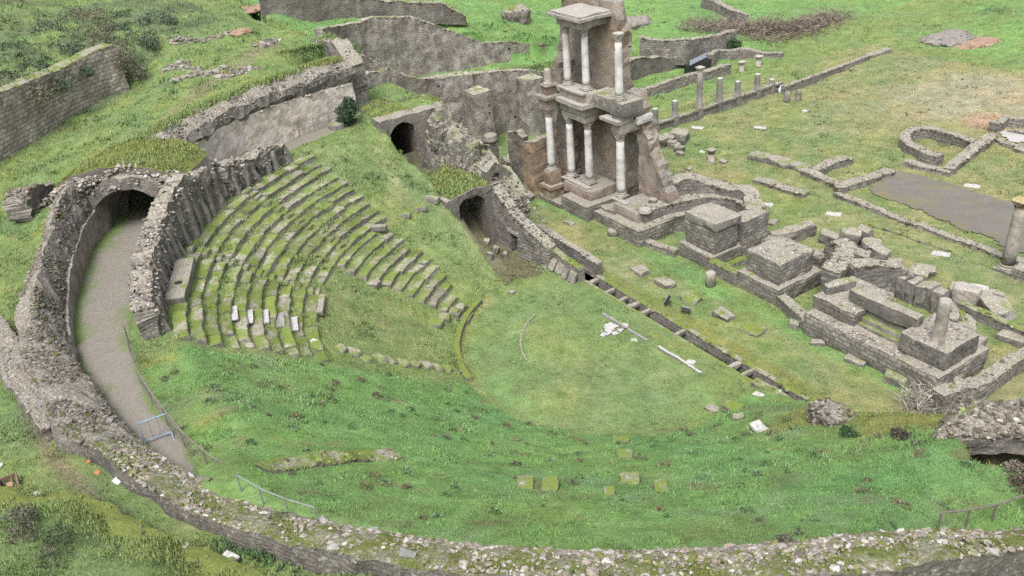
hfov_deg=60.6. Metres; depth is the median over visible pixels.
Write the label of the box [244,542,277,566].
weed clump
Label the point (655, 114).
portico column
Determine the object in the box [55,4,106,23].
bramble
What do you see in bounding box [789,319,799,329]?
fallen block
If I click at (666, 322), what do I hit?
curtain slot
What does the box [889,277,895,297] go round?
fallen block
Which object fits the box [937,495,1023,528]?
handrail
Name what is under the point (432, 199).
cut block
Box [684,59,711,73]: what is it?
dark hollow
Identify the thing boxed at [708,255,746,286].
wall
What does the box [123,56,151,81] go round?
bramble
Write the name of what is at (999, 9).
weed clump
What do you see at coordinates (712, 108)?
portico parapet
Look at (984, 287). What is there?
flat slab
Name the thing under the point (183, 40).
stone ledge
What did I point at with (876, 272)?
niche wall
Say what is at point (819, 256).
core lump
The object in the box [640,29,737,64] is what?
terrace wall
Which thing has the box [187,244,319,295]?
stairway
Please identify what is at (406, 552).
sign board
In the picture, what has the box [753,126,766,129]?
flat slab
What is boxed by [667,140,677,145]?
fallen block
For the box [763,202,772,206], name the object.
flat slab
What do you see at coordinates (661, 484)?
turf slab
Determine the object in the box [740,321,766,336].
fallen block
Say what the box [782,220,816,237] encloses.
fallen block
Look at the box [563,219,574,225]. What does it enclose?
fallen block
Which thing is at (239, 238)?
seating wedge
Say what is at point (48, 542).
weed clump
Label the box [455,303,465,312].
footing stone
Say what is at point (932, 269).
fallen block
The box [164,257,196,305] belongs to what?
long slab
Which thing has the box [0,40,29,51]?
bramble
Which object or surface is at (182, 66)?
stone ledge
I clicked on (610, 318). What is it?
marble kerb
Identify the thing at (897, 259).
fallen block
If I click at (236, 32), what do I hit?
earth heap
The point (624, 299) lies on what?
cross slab
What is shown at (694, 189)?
exedra wall
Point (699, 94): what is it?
portico column
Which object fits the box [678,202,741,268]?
stone pedestal
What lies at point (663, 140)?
fallen block
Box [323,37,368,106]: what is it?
broken pier
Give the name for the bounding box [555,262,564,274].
leaning slab
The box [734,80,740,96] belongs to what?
portico column
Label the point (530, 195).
flank wall
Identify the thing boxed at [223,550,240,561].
white stone
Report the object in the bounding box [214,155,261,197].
wall
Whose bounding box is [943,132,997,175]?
ruin footing
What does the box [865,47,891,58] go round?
wall block
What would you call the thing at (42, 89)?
bramble
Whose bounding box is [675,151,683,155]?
fallen block
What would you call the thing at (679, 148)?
fallen block
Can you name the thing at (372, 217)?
seating wedge
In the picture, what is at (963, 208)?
basin floor
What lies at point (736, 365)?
cross slab
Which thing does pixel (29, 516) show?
weed clump
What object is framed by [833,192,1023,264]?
ruin footing
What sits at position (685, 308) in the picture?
floodlight
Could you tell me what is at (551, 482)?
turf slab
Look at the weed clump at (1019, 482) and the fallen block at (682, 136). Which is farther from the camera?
the fallen block at (682, 136)
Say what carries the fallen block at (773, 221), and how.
on the ground at (614, 390)
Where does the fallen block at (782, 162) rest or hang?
on the ground at (614, 390)
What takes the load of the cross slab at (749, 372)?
attached to the curtain slot
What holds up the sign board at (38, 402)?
on the ground at (614, 390)
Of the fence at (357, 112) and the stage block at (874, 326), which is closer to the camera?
the stage block at (874, 326)
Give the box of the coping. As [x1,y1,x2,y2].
[750,377,787,395]
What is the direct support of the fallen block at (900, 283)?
on the ground at (614, 390)
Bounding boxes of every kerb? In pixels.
[453,298,482,381]
[519,314,535,361]
[602,313,647,341]
[657,345,701,373]
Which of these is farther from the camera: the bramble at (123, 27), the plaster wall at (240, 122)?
the bramble at (123, 27)
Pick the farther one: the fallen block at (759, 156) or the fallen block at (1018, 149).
the fallen block at (759, 156)
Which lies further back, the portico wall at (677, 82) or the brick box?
the portico wall at (677, 82)
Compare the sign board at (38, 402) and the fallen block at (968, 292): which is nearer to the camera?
the sign board at (38, 402)
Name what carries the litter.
on the ground at (614, 390)
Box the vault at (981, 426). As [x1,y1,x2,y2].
[932,396,1023,454]
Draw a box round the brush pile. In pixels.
[667,3,865,44]
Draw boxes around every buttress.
[462,85,494,141]
[515,73,545,136]
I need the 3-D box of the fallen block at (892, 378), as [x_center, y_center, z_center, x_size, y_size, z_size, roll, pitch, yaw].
[19.698,4.609,44.846,1.240,0.764,1.005,17,37,34]
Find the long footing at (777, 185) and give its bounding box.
[752,176,809,197]
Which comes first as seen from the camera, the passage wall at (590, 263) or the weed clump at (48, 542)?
the weed clump at (48, 542)
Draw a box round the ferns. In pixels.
[694,343,741,371]
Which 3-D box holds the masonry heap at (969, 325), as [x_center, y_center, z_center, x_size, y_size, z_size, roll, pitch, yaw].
[23.599,2.482,46.694,1.674,1.843,3.047,-22,34,-27]
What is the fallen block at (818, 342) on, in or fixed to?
on the ground at (614, 390)
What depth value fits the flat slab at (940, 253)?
55.75 m
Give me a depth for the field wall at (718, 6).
106.11 m
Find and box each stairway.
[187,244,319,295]
[241,187,351,251]
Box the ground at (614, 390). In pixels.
[0,0,1023,575]
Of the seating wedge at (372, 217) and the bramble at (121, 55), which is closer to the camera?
the seating wedge at (372, 217)
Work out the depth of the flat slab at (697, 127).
78.69 m
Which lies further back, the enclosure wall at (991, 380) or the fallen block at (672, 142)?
the fallen block at (672, 142)
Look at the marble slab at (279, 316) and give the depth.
44.34 m
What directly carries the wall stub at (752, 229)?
on the ground at (614, 390)
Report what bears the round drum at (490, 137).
on the flank wall at (493, 148)
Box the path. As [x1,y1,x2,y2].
[74,120,361,481]
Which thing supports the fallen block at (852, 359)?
on the ground at (614, 390)
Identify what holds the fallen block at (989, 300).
on the ground at (614, 390)
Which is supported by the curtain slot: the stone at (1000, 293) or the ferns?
the ferns
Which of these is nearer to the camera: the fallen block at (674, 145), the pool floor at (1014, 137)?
the pool floor at (1014, 137)
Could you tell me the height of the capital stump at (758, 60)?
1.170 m
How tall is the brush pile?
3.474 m
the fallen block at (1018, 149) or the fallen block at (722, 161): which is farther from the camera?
the fallen block at (722, 161)
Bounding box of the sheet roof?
[690,52,706,65]
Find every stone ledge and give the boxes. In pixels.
[159,59,204,73]
[163,65,233,85]
[167,28,239,46]
[213,63,258,79]
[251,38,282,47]
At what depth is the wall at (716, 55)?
95.73 m
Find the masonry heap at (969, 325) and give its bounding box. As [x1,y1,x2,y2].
[949,312,986,346]
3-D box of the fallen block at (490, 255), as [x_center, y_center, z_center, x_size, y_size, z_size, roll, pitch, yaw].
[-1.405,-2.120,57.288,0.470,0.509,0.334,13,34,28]
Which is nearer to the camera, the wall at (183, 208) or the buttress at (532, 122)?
the wall at (183, 208)
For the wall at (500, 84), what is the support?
on the ground at (614, 390)
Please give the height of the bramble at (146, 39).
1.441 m
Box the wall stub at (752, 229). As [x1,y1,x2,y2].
[737,206,768,254]
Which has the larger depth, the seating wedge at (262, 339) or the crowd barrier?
the seating wedge at (262, 339)
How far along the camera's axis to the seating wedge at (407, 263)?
53.60 m
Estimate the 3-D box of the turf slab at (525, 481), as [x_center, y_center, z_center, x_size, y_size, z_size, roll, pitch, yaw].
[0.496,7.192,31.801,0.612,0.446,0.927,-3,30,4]
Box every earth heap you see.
[229,28,252,36]
[241,3,259,13]
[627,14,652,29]
[918,29,975,47]
[956,36,1003,48]
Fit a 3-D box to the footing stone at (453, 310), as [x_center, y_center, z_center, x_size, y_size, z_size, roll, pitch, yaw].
[-3.580,1.420,53.008,0.751,0.395,0.594,2,31,13]
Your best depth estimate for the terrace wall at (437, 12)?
79.20 m
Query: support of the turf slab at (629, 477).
on the ground at (614, 390)
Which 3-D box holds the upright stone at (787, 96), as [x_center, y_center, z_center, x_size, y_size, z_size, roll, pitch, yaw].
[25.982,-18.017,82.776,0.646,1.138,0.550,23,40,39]
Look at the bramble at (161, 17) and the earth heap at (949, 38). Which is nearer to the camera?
the bramble at (161, 17)
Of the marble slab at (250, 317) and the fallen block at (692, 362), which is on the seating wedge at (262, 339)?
the marble slab at (250, 317)
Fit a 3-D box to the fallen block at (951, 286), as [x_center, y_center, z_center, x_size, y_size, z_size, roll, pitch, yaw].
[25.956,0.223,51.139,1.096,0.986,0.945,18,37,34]
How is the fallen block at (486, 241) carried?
on the ground at (614, 390)
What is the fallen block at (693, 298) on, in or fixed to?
on the ground at (614, 390)
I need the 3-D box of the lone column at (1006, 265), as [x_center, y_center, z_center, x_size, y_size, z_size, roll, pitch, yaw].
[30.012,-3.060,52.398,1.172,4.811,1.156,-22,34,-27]
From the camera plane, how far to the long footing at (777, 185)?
66.13 m
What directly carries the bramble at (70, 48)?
on the ground at (614, 390)
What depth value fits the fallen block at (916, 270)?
52.96 m
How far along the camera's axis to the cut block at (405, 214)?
57.17 m
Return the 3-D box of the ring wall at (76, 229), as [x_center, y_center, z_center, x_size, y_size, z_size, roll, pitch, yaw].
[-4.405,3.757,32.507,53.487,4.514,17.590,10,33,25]
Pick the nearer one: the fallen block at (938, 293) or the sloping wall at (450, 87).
the fallen block at (938, 293)
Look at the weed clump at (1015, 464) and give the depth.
28.82 m
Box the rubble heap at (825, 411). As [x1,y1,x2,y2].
[805,397,856,426]
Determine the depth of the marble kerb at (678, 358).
48.01 m
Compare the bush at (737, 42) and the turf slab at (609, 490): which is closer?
the turf slab at (609, 490)
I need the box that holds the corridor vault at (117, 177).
[39,135,228,223]
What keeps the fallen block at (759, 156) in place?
on the ground at (614, 390)
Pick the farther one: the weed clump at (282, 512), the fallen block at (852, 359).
the fallen block at (852, 359)
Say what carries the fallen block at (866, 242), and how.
on the ground at (614, 390)
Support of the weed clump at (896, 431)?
on the ground at (614, 390)
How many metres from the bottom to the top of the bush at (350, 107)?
2.316 m
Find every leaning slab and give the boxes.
[547,258,557,271]
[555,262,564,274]
[560,267,569,279]
[567,270,577,283]
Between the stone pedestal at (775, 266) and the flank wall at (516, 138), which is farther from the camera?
the flank wall at (516, 138)
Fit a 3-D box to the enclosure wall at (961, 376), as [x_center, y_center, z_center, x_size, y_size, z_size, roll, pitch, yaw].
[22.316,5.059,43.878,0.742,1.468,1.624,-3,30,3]
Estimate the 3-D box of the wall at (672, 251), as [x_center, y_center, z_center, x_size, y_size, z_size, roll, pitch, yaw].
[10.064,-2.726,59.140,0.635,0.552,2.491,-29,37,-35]
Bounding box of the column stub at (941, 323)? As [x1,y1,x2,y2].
[930,297,951,345]
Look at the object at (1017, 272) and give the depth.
52.26 m
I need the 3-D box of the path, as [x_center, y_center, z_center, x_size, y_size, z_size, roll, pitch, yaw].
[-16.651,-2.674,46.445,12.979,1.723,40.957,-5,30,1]
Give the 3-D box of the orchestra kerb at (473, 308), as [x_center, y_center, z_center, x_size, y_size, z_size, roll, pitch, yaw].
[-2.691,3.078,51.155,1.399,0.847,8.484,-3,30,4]
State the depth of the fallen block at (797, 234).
58.55 m
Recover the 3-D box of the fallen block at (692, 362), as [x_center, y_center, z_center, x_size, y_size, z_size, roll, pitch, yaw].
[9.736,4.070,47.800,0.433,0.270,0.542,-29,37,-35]
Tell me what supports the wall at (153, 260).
on the ground at (614, 390)
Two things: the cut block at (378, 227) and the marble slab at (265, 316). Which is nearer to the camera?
the marble slab at (265, 316)
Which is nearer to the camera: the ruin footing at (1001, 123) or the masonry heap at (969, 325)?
the masonry heap at (969, 325)
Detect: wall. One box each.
[0,43,130,161]
[14,177,1023,575]
[124,55,357,161]
[127,228,176,339]
[142,166,225,259]
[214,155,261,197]
[242,143,292,176]
[259,0,465,24]
[311,38,473,127]
[314,15,631,75]
[365,68,391,90]
[433,68,543,135]
[483,141,499,163]
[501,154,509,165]
[507,129,527,185]
[520,135,547,198]
[526,189,533,201]
[537,224,602,277]
[552,247,584,281]
[625,172,765,244]
[629,55,683,80]
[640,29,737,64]
[640,63,731,96]
[645,239,678,256]
[701,0,748,24]
[705,47,783,66]
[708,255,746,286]
[776,293,805,328]
[780,55,869,94]
[820,238,871,291]
[847,256,914,290]
[898,126,976,165]
[929,346,1023,414]
[952,373,964,381]
[957,300,1023,336]
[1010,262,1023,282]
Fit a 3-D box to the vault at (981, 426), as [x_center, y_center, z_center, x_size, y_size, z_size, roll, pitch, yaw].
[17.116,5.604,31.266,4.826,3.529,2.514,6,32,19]
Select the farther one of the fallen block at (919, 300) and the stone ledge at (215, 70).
the stone ledge at (215, 70)
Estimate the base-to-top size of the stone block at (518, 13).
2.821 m
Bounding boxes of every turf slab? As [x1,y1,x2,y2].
[517,475,533,489]
[542,475,559,491]
[603,485,614,495]
[613,435,629,442]
[617,449,632,458]
[620,471,640,484]
[654,478,668,491]
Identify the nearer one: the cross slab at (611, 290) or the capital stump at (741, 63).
the cross slab at (611, 290)
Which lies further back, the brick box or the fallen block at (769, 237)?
the fallen block at (769, 237)
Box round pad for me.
[637,206,651,214]
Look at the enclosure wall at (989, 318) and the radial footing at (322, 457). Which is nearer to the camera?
the radial footing at (322, 457)
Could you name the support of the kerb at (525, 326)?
on the ground at (614, 390)
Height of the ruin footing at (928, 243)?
0.593 m
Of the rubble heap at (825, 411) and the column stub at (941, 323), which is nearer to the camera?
the rubble heap at (825, 411)
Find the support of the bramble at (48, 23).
on the ground at (614, 390)
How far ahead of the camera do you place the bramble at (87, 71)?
62.24 m
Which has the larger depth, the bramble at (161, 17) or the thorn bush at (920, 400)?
the bramble at (161, 17)
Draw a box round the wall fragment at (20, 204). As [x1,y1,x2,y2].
[1,181,54,221]
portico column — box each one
[652,108,658,123]
[671,100,678,117]
[695,65,704,109]
[715,77,722,102]
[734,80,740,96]
[753,73,759,90]
[768,78,774,84]
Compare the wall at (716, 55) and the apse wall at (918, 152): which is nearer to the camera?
the apse wall at (918, 152)
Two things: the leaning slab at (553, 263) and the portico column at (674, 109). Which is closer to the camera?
the leaning slab at (553, 263)
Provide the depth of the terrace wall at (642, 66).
93.07 m
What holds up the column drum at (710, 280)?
on the ground at (614, 390)
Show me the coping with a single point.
(757, 382)
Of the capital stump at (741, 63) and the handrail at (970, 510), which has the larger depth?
the capital stump at (741, 63)
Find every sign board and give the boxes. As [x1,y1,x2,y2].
[34,398,41,407]
[399,547,416,558]
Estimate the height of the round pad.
0.260 m
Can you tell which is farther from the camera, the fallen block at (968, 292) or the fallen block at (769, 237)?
the fallen block at (769, 237)
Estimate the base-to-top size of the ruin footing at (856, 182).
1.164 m
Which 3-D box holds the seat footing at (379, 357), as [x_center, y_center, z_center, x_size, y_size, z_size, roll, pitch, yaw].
[-6.117,3.920,45.991,6.107,3.552,1.499,-16,31,-18]
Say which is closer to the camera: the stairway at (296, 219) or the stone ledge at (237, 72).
the stairway at (296, 219)
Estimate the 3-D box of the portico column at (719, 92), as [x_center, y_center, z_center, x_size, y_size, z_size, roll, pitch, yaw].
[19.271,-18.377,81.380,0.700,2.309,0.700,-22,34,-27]
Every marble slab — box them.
[231,305,238,321]
[247,309,253,323]
[262,309,269,324]
[275,312,284,327]
[290,316,298,331]
[316,294,325,316]
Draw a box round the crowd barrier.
[138,413,173,441]
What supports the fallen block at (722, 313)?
on the ground at (614, 390)
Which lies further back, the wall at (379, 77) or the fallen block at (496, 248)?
the wall at (379, 77)
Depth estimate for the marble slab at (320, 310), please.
47.30 m
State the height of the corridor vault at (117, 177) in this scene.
4.605 m
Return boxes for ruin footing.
[800,167,847,192]
[810,156,853,174]
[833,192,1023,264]
[843,167,895,190]
[868,223,992,268]
[902,159,950,176]
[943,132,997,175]
[987,115,1023,132]
[995,138,1023,148]
[1007,128,1023,134]
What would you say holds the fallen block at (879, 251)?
on the ground at (614, 390)
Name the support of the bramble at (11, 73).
on the ground at (614, 390)
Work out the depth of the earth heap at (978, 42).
93.83 m
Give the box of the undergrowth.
[207,534,991,575]
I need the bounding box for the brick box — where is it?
[0,472,20,488]
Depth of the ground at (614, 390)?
48.15 m
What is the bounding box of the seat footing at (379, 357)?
[334,343,452,372]
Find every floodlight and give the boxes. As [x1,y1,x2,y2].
[663,295,670,306]
[681,306,690,310]
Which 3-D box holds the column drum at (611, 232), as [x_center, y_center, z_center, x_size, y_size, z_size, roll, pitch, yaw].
[7.169,-3.941,61.878,0.878,0.550,0.900,-22,34,-27]
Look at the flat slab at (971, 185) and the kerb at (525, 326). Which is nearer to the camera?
the kerb at (525, 326)
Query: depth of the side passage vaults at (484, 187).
61.16 m
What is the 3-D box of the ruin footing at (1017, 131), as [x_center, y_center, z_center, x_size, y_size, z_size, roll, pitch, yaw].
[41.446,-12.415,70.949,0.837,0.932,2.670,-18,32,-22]
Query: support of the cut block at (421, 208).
on the ground at (614, 390)
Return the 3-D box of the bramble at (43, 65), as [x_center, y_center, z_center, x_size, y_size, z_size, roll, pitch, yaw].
[-34.200,-16.053,62.808,2.567,1.024,2.400,-22,34,-27]
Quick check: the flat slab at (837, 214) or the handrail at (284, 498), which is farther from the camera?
the flat slab at (837, 214)
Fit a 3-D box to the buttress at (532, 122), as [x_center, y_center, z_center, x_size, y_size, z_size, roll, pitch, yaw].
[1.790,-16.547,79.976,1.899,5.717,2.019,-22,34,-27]
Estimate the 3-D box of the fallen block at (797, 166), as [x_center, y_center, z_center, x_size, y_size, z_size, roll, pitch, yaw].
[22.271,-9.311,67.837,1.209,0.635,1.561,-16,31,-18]
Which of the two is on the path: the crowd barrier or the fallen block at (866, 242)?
the crowd barrier
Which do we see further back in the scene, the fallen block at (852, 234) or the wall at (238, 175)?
the fallen block at (852, 234)
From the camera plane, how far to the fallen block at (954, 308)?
49.51 m
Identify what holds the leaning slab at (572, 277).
on the ground at (614, 390)
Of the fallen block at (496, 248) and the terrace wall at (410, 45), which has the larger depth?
the terrace wall at (410, 45)
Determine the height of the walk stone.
0.584 m
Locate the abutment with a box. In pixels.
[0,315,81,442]
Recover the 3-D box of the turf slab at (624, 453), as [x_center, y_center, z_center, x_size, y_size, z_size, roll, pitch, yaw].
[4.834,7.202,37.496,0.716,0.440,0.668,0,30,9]
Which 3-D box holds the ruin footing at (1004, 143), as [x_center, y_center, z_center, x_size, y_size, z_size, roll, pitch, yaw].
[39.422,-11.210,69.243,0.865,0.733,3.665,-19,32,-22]
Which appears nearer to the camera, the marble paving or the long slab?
the long slab
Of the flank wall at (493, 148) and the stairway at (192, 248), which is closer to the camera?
the stairway at (192, 248)
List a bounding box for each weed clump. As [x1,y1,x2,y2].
[0,500,40,546]
[14,519,75,575]
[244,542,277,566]
[268,509,289,523]
[774,531,796,543]
[837,424,861,437]
[888,426,913,440]
[985,2,1011,14]
[1003,459,1023,477]
[1006,473,1023,493]
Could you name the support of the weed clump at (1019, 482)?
on the ground at (614, 390)
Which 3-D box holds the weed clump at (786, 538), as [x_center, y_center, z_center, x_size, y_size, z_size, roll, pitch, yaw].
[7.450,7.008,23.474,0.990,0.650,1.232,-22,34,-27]
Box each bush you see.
[334,96,358,126]
[726,37,741,48]
[885,374,987,414]
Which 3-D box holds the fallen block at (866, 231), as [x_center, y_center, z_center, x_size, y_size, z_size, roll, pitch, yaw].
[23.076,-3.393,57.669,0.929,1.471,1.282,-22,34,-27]
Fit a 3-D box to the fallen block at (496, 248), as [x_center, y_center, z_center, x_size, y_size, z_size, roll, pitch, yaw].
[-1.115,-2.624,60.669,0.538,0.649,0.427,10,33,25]
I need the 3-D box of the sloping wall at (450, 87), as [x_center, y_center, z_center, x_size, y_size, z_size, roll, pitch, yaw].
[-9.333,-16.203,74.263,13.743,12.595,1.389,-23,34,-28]
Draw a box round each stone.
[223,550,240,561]
[328,120,348,130]
[428,317,443,328]
[439,312,450,321]
[448,307,459,313]
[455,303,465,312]
[783,91,790,102]
[794,90,801,101]
[993,291,1005,297]
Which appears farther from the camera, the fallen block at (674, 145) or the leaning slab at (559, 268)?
the fallen block at (674, 145)
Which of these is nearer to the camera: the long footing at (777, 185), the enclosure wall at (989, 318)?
the enclosure wall at (989, 318)
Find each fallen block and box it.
[483,238,489,245]
[487,251,493,259]
[492,245,499,254]
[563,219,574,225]
[630,265,649,277]
[653,276,676,288]
[659,135,667,147]
[663,132,674,139]
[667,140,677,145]
[667,142,680,148]
[669,128,689,144]
[673,145,684,151]
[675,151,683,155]
[679,289,701,306]
[682,166,694,172]
[686,359,696,365]
[704,404,718,412]
[712,306,735,321]
[719,158,727,163]
[722,400,743,411]
[731,412,743,419]
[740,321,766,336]
[748,151,771,162]
[749,420,768,432]
[752,391,764,395]
[761,235,773,242]
[766,155,794,168]
[768,217,778,225]
[769,225,805,240]
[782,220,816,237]
[789,161,812,172]
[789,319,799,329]
[810,339,824,346]
[818,228,839,244]
[839,227,861,245]
[844,354,866,367]
[858,224,872,244]
[861,237,881,249]
[867,243,891,259]
[882,368,907,389]
[887,257,902,262]
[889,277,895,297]
[895,276,909,300]
[904,276,923,304]
[910,265,930,280]
[913,281,930,307]
[915,263,936,276]
[923,281,940,310]
[929,287,948,313]
[947,281,955,298]
[950,302,976,324]
[952,281,982,305]
[977,289,1016,319]
[995,329,1023,347]
[1012,146,1023,153]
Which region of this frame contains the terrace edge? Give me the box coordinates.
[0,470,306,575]
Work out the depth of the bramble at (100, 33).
68.76 m
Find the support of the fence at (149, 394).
on the ground at (614, 390)
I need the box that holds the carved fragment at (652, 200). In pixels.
[648,197,656,202]
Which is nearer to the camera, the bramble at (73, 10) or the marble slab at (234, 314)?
the marble slab at (234, 314)
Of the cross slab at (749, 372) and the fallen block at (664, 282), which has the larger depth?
the fallen block at (664, 282)
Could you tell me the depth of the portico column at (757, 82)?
83.63 m
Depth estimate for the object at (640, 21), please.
103.73 m
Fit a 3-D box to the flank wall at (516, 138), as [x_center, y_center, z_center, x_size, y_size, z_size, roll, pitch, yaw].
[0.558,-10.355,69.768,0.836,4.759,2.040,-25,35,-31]
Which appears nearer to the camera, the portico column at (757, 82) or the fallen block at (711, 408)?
the fallen block at (711, 408)
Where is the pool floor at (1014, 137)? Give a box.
[999,130,1023,142]
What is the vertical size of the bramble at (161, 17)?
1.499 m
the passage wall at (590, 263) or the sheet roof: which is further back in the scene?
the sheet roof
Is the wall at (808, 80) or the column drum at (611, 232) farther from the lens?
the wall at (808, 80)
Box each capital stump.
[706,147,717,162]
[737,60,746,72]
[754,55,763,67]
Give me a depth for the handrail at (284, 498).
26.17 m
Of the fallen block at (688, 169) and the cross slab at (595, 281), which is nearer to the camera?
the cross slab at (595, 281)
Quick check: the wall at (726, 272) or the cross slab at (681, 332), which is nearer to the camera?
the cross slab at (681, 332)
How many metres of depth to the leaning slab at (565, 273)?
56.74 m
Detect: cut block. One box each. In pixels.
[363,224,386,231]
[367,279,381,289]
[397,211,410,218]
[414,204,427,211]
[425,195,439,204]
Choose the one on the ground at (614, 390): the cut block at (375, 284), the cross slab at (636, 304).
the cut block at (375, 284)
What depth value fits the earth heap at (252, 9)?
77.70 m
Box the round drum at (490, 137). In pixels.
[483,132,497,143]
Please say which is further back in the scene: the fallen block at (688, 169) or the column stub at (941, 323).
the fallen block at (688, 169)
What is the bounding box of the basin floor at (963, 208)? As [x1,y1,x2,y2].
[868,170,1023,252]
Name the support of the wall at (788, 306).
on the ground at (614, 390)
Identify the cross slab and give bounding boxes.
[589,278,599,283]
[604,288,615,293]
[619,296,628,301]
[627,301,639,308]
[641,308,650,314]
[673,329,685,335]
[727,361,741,369]
[740,369,753,376]
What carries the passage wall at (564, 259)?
on the ground at (614, 390)
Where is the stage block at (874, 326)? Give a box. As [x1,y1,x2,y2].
[803,276,988,394]
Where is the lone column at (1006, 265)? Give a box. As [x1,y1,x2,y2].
[992,196,1023,276]
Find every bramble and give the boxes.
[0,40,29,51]
[0,66,25,78]
[0,69,62,104]
[15,56,50,69]
[25,67,77,93]
[29,17,68,34]
[46,38,85,56]
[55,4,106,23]
[62,20,119,42]
[78,65,95,76]
[83,40,136,67]
[102,20,132,30]
[108,8,132,17]
[115,28,159,49]
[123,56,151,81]
[136,6,178,26]
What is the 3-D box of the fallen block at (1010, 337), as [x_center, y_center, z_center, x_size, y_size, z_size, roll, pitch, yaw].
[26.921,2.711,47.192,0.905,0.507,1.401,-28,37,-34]
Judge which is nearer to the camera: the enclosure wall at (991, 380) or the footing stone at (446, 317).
the enclosure wall at (991, 380)
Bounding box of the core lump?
[812,249,825,268]
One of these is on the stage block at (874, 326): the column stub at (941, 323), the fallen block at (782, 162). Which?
the column stub at (941, 323)
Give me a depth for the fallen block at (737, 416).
41.52 m
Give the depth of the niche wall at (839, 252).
51.98 m
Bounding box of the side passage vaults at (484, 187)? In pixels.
[358,96,560,265]
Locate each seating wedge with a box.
[172,253,329,361]
[197,194,345,291]
[252,154,386,245]
[337,232,473,324]
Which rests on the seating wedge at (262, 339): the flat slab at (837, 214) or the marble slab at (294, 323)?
the marble slab at (294, 323)
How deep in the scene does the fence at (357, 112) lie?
63.68 m
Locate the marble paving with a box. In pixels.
[600,322,628,337]
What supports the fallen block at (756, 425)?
on the ground at (614, 390)
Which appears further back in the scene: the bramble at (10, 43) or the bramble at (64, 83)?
the bramble at (10, 43)
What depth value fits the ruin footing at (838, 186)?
65.29 m
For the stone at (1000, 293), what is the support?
on the fallen block at (989, 300)
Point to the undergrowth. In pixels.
(229, 546)
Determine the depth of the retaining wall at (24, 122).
60.32 m
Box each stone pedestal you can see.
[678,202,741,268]
[737,235,821,305]
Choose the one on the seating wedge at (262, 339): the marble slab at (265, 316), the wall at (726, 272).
the marble slab at (265, 316)
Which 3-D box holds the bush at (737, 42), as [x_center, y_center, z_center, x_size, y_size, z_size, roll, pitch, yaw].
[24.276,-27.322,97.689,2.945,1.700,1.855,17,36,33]
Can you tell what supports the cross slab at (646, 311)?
attached to the curtain slot
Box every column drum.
[607,227,616,236]
[705,270,715,287]
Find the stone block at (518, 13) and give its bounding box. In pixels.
[501,3,531,24]
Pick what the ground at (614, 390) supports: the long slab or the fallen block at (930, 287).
the fallen block at (930, 287)
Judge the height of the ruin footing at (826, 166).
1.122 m
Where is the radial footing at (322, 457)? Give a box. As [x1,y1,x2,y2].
[254,448,403,473]
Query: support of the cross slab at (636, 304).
on the curtain slot
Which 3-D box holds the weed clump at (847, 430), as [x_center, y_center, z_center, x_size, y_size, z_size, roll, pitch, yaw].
[13.205,5.653,34.261,0.793,0.738,1.052,-22,34,-27]
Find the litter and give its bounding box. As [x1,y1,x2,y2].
[112,477,120,485]
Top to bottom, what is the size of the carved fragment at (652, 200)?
0.498 m
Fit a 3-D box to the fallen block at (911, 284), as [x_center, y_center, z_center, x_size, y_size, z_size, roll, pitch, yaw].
[23.464,0.176,51.127,1.094,1.614,0.691,-22,34,-27]
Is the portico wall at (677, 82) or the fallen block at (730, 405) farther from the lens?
the portico wall at (677, 82)
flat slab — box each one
[691,126,703,129]
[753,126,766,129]
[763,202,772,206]
[826,211,841,216]
[931,251,949,256]
[964,183,979,188]
[970,283,988,290]
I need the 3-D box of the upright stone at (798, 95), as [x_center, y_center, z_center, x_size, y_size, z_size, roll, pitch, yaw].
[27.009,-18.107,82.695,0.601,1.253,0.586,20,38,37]
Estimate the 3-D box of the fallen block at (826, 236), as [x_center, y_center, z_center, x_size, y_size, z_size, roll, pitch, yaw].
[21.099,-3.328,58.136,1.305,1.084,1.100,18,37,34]
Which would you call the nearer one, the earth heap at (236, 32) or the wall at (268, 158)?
the wall at (268, 158)
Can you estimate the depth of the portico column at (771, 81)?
84.78 m
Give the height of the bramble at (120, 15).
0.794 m
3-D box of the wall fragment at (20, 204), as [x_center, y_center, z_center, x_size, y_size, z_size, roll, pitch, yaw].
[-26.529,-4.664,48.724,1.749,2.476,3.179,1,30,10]
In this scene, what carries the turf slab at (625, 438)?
on the ground at (614, 390)
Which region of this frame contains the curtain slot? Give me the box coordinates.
[584,275,814,401]
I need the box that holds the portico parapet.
[655,81,782,131]
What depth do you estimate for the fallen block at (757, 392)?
44.28 m
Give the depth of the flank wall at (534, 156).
67.31 m
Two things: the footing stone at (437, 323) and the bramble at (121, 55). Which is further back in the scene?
the bramble at (121, 55)
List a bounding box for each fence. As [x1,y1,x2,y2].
[123,325,221,463]
[297,88,419,136]
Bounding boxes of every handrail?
[236,474,317,520]
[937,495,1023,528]

